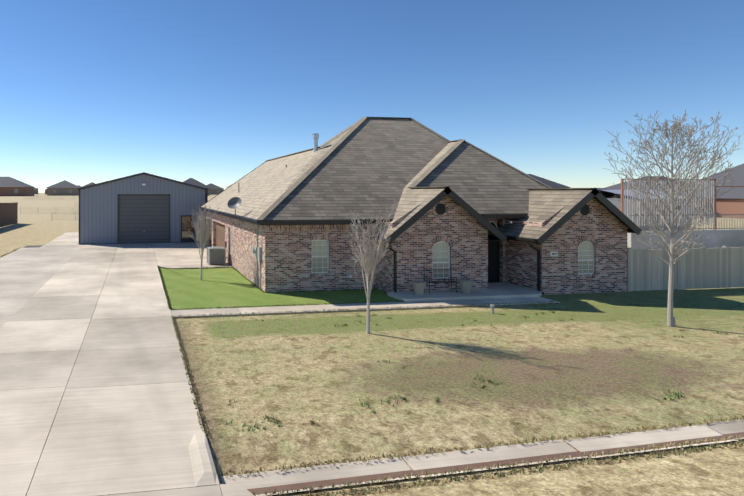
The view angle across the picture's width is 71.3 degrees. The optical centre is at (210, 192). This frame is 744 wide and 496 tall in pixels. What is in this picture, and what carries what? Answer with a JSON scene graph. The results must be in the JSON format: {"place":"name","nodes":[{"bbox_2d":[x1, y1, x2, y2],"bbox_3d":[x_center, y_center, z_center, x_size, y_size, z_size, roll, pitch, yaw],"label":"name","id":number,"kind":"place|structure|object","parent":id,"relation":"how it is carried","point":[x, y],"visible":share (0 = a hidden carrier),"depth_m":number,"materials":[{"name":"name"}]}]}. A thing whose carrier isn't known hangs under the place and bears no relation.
{"place":"outdoors","nodes":[
{"label":"outdoors","id":0,"kind":"place"},
{"bbox_2d":[0,243,221,495],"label":"driveway slabs","id":1,"kind":"structure","parent":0,"point":[96,396],"depth_m":10.24,"materials":[{"name":"grey concrete"}]},
{"bbox_2d":[160,267,399,309],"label":"green lawn","id":2,"kind":"structure","parent":0,"point":[213,288],"depth_m":19.86,"materials":[{"name":"green plant"}]},
{"bbox_2d":[189,203,218,279],"bbox_3d":[-0.312,2.384,23.139,1.450,3.748,1.253,0,0,-9],"label":"bare tree","id":3,"kind":"object","parent":2,"relation":"on","point":[200,232],"visible":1,"depth_m":23.09,"materials":[{"name":"grey plant"}]},
{"bbox_2d":[0,193,743,495],"bbox_3d":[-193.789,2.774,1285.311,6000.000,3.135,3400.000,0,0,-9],"label":"terrain","id":4,"kind":"structure","parent":0,"point":[610,361],"depth_m":10.78,"materials":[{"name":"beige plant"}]},
{"bbox_2d":[0,202,17,226],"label":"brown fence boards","id":5,"kind":"object","parent":4,"relation":"on","point":[8,213],"visible":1,"depth_m":61.13,"materials":[{"name":"brown wood"}]},
{"bbox_2d":[0,232,84,327],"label":"concrete driveway","id":6,"kind":"structure","parent":4,"relation":"on","point":[26,274],"depth_m":26.55,"materials":[{"name":"grey concrete"}]},
{"bbox_2d":[20,195,78,219],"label":"field wire fences","id":7,"kind":"object","parent":4,"relation":"on","point":[75,213],"visible":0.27,"depth_m":90.53,"materials":[{"name":"grey metal"}]},
{"bbox_2d":[23,245,232,268],"bbox_3d":[-4.807,4.349,21.561,14.240,0.315,60.400,0,0,-9],"label":"concrete edge","id":8,"kind":"object","parent":4,"relation":"on","point":[33,246],"visible":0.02,"depth_m":27.03,"materials":[{"name":"grey concrete"}]},
{"bbox_2d":[207,247,225,264],"bbox_3d":[0.299,3.667,28.198,0.960,0.940,0.960,0,0,-9],"label":"air conditioner unit","id":9,"kind":"object","parent":8,"relation":"on","point":[215,252],"visible":0.9,"depth_m":27.77,"materials":[{"name":"grey metal"}]},
{"bbox_2d":[208,249,223,264],"bbox_3d":[0.299,3.697,28.198,0.840,0.880,0.840,0,0,-9],"label":"ac coil","id":10,"kind":"object","parent":9,"relation":"attached to","point":[217,260],"visible":0.28,"depth_m":27.78,"materials":[{"name":"grey metal"}]},
{"bbox_2d":[185,432,253,495],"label":"driveway kerb and flare","id":11,"kind":"structure","parent":8,"relation":"on","point":[203,467],"depth_m":7.25,"materials":[{"name":"concrete"}]},
{"bbox_2d":[80,174,204,243],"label":"metal shop walls","id":12,"kind":"structure","parent":4,"relation":"on","point":[100,204],"depth_m":39.27,"materials":[{"name":"grey metal"}]},
{"bbox_2d":[77,172,207,244],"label":"metal building trim","id":13,"kind":"structure","parent":12,"relation":"attached to","point":[134,175],"depth_m":39.49,"materials":[{"name":"black metal"}]},
{"bbox_2d":[119,195,168,242],"bbox_3d":[-5.481,2.222,39.683,4.120,3.970,0.001,0,0,-9],"label":"roll-up garage door","id":14,"kind":"structure","parent":12,"relation":"in","point":[140,214],"depth_m":39.68,"materials":[{"name":"grey metal"}]},
{"bbox_2d":[182,217,192,240],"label":"shed entry door","id":15,"kind":"structure","parent":12,"relation":"in","point":[187,224],"depth_m":40.11,"materials":[{"name":"brown wood"}]},
{"bbox_2d":[152,242,231,267],"bbox_3d":[-1.601,4.302,33.308,4.478,0.310,13.474,0,0,-9],"label":"concrete pad","id":16,"kind":"object","parent":4,"relation":"on","point":[184,255],"visible":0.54,"depth_m":31.83,"materials":[{"name":"concrete"}]},
{"bbox_2d":[14,189,692,210],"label":"neighbour house windows","id":17,"kind":"structure","parent":4,"relation":"on","point":[16,191],"depth_m":192.61,"materials":[{"name":"grey"}]},
{"bbox_2d":[171,297,559,317],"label":"front walk","id":18,"kind":"structure","parent":4,"relation":"on","point":[325,307],"depth_m":17.64,"materials":[{"name":"concrete"}]},
{"bbox_2d":[34,188,701,216],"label":"neighboring house walls","id":19,"kind":"structure","parent":4,"relation":"on","point":[64,191],"depth_m":193.28,"materials":[{"name":"beige"}]},
{"bbox_2d":[343,202,397,333],"bbox_3d":[4.762,2.242,14.550,1.604,4.031,1.831,0,0,17],"label":"bare tree","id":20,"kind":"object","parent":4,"relation":"on","point":[368,265],"visible":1,"depth_m":14.37,"materials":[{"name":"grey plant"}]},
{"bbox_2d":[0,163,743,205],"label":"neighboring house roofs","id":21,"kind":"structure","parent":4,"relation":"on","point":[737,174],"depth_m":87.01,"materials":[{"name":"grey"}]},
{"bbox_2d":[0,187,743,218],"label":"neighboring house walls","id":22,"kind":"structure","parent":4,"relation":"on","point":[730,207],"depth_m":81.13,"materials":[{"name":"brown brick"}]},
{"bbox_2d":[157,266,743,495],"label":"grass tufts","id":23,"kind":"object","parent":4,"relation":"on","point":[171,308],"depth_m":17.43,"materials":[{"name":"green"}]},
{"bbox_2d":[387,282,541,301],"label":"porch slab","id":24,"kind":"structure","parent":4,"relation":"on","point":[501,290],"depth_m":19.43,"materials":[{"name":"grey concrete"}]},
{"bbox_2d":[424,269,456,293],"bbox_3d":[9.269,3.601,19.567,1.223,0.911,0.372,0,0,-9],"label":"bench","id":25,"kind":"object","parent":24,"relation":"on","point":[451,281],"visible":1,"depth_m":19.72,"materials":[{"name":"black metal"}]},
{"bbox_2d":[412,279,472,294],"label":"porch planters","id":26,"kind":"object","parent":24,"relation":"on","point":[419,286],"visible":1,"depth_m":19.32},
{"bbox_2d":[221,419,743,495],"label":"concrete drain channel","id":27,"kind":"object","parent":4,"relation":"on","point":[340,470],"visible":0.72,"depth_m":7.89,"materials":[{"name":"grey concrete"}]},
{"bbox_2d":[247,432,743,493],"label":"drain channel mud","id":28,"kind":"structure","parent":27,"relation":"in","point":[296,486],"depth_m":7.61,"materials":[{"name":"brown soil"}]},
{"bbox_2d":[226,299,743,431],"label":"weeds","id":29,"kind":"object","parent":4,"relation":"on","point":[388,400],"visible":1,"depth_m":10.18,"materials":[{"name":"green plant"}]},
{"bbox_2d":[490,304,494,313],"bbox_3d":[9.782,4.057,16.837,0.143,0.300,0.150,0,0,-9],"label":"lawn utility riser","id":30,"kind":"object","parent":4,"relation":"on","point":[492,306],"visible":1,"depth_m":16.80,"materials":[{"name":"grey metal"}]},
{"bbox_2d":[607,198,690,230],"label":"neighbour metal shed","id":31,"kind":"structure","parent":4,"relation":"on","point":[616,203],"depth_m":48.27,"materials":[{"name":"grey metal"}]},
{"bbox_2d":[598,190,681,198],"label":"roof","id":32,"kind":"structure","parent":31,"relation":"on","point":[608,191],"depth_m":50.66,"materials":[{"name":"grey metal"}]},
{"bbox_2d":[604,110,742,326],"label":"bare tree","id":33,"kind":"object","parent":4,"relation":"on","point":[670,317],"visible":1,"depth_m":15.16,"materials":[{"name":"grey plant"}]},
{"bbox_2d":[627,246,726,291],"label":"fence posts","id":34,"kind":"object","parent":4,"relation":"on","point":[627,268],"visible":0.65,"depth_m":20.59,"materials":[{"name":"grey wood"}]},
{"bbox_2d":[627,247,743,290],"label":"grey fence pickets","id":35,"kind":"object","parent":34,"relation":"attached to","point":[703,268],"visible":0.83,"depth_m":20.93,"materials":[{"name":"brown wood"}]},
{"bbox_2d":[621,179,743,229],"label":"red steel frame","id":36,"kind":"object","parent":4,"relation":"on","point":[684,179],"visible":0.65,"depth_m":42.94,"materials":[{"name":"metal"}]},
{"bbox_2d":[0,0,743,192],"label":"sky","id":37,"kind":"structure","parent":0,"point":[207,92],"materials":[{"name":"blue"}]},
{"bbox_2d":[206,195,626,294],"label":"brick house walls","id":38,"kind":"structure","parent":0,"point":[286,263],"depth_m":20.32,"materials":[{"name":"brown brick"}]},
{"bbox_2d":[210,220,224,247],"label":"garage doors","id":39,"kind":"structure","parent":38,"relation":"attached to","point":[220,235],"depth_m":32.73,"materials":[{"name":"brown wood"}]},
{"bbox_2d":[252,225,261,287],"bbox_3d":[1.960,2.757,21.420,0.240,2.900,1.400,0,0,-9],"label":"electric meter panel","id":40,"kind":"object","parent":38,"relation":"attached to","point":[257,252],"visible":0.81,"depth_m":21.23,"materials":[{"name":"grey metal"}]},
{"bbox_2d":[199,207,544,294],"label":"gutters and downspouts","id":41,"kind":"object","parent":38,"relation":"attached to","point":[395,252],"visible":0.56,"depth_m":19.96,"materials":[{"name":"grey metal"}]},
{"bbox_2d":[206,201,599,280],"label":"brick trim","id":42,"kind":"structure","parent":38,"relation":"attached to","point":[449,241],"depth_m":20.45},
{"bbox_2d":[230,227,594,278],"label":"window frames","id":43,"kind":"structure","parent":38,"relation":"attached to","point":[448,262],"depth_m":20.25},
{"bbox_2d":[230,228,592,276],"bbox_3d":[7.312,2.797,21.995,17.001,1.580,5.422,0,0,28],"label":"window glass","id":44,"kind":"object","parent":43,"relation":"in","point":[318,247],"visible":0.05,"depth_m":20.28,"materials":[{"name":"grey glass"}]},
{"bbox_2d":[201,118,627,238],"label":"house roof shingles","id":45,"kind":"object","parent":38,"relation":"on","point":[367,168],"visible":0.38,"depth_m":23.37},
{"bbox_2d":[227,197,241,215],"bbox_3d":[1.119,0.695,23.010,0.620,0.955,0.550,0,0,-9],"label":"satellite dish","id":46,"kind":"object","parent":45,"relation":"on","point":[234,202],"visible":0.98,"depth_m":23.08,"materials":[{"name":"grey metal"}]},
{"bbox_2d":[312,133,318,151],"bbox_3d":[5.887,-2.603,27.221,0.480,1.420,0.480,0,0,-9],"label":"roof vent pipe","id":47,"kind":"object","parent":45,"relation":"on","point":[315,137],"visible":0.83,"depth_m":27.11,"materials":[{"name":"grey metal"}]},
{"bbox_2d":[200,161,641,244],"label":"roof fascia","id":48,"kind":"structure","parent":45,"relation":"attached to","point":[614,210],"depth_m":19.77,"materials":[{"name":"black wood"}]},
{"bbox_2d":[256,117,597,220],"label":"roof ridge caps","id":49,"kind":"object","parent":45,"relation":"on","point":[308,172],"visible":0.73,"depth_m":24.52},
{"bbox_2d":[488,219,499,282],"bbox_3d":[12.704,2.637,21.930,0.900,2.860,0.300,0,0,-9],"label":"entry door","id":50,"kind":"structure","parent":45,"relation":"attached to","point":[493,261],"depth_m":22.05,"materials":[{"name":"black wood"}]},
{"bbox_2d":[435,203,589,214],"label":"gable vents","id":51,"kind":"object","parent":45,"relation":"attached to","point":[440,208],"visible":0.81,"depth_m":20.10,"materials":[{"name":"black"}]},
{"bbox_2d":[486,219,502,281],"bbox_3d":[12.708,2.632,21.906,0.900,2.850,0.251,0,0,-9],"label":"entry reveal brick","id":52,"kind":"object","parent":38,"relation":"attached to","point":[501,254],"visible":0.2,"depth_m":21.94,"materials":[{"name":"brown brick"}]},
{"bbox_2d":[623,180,714,225],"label":"tall neighbour screen boards","id":53,"kind":"object","parent":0,"point":[668,201],"visible":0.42,"depth_m":42.25,"materials":[{"name":"grey wood"}]},
{"bbox_2d":[627,229,743,249],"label":"concrete wall","id":54,"kind":"structure","parent":0,"point":[727,238],"depth_m":32.02,"materials":[{"name":"grey concrete"}]},
{"bbox_2d":[629,214,743,230],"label":"wall railing","id":55,"kind":"object","parent":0,"point":[703,228],"visible":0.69,"depth_m":32.18,"materials":[{"name":"beige metal"}]}
]}

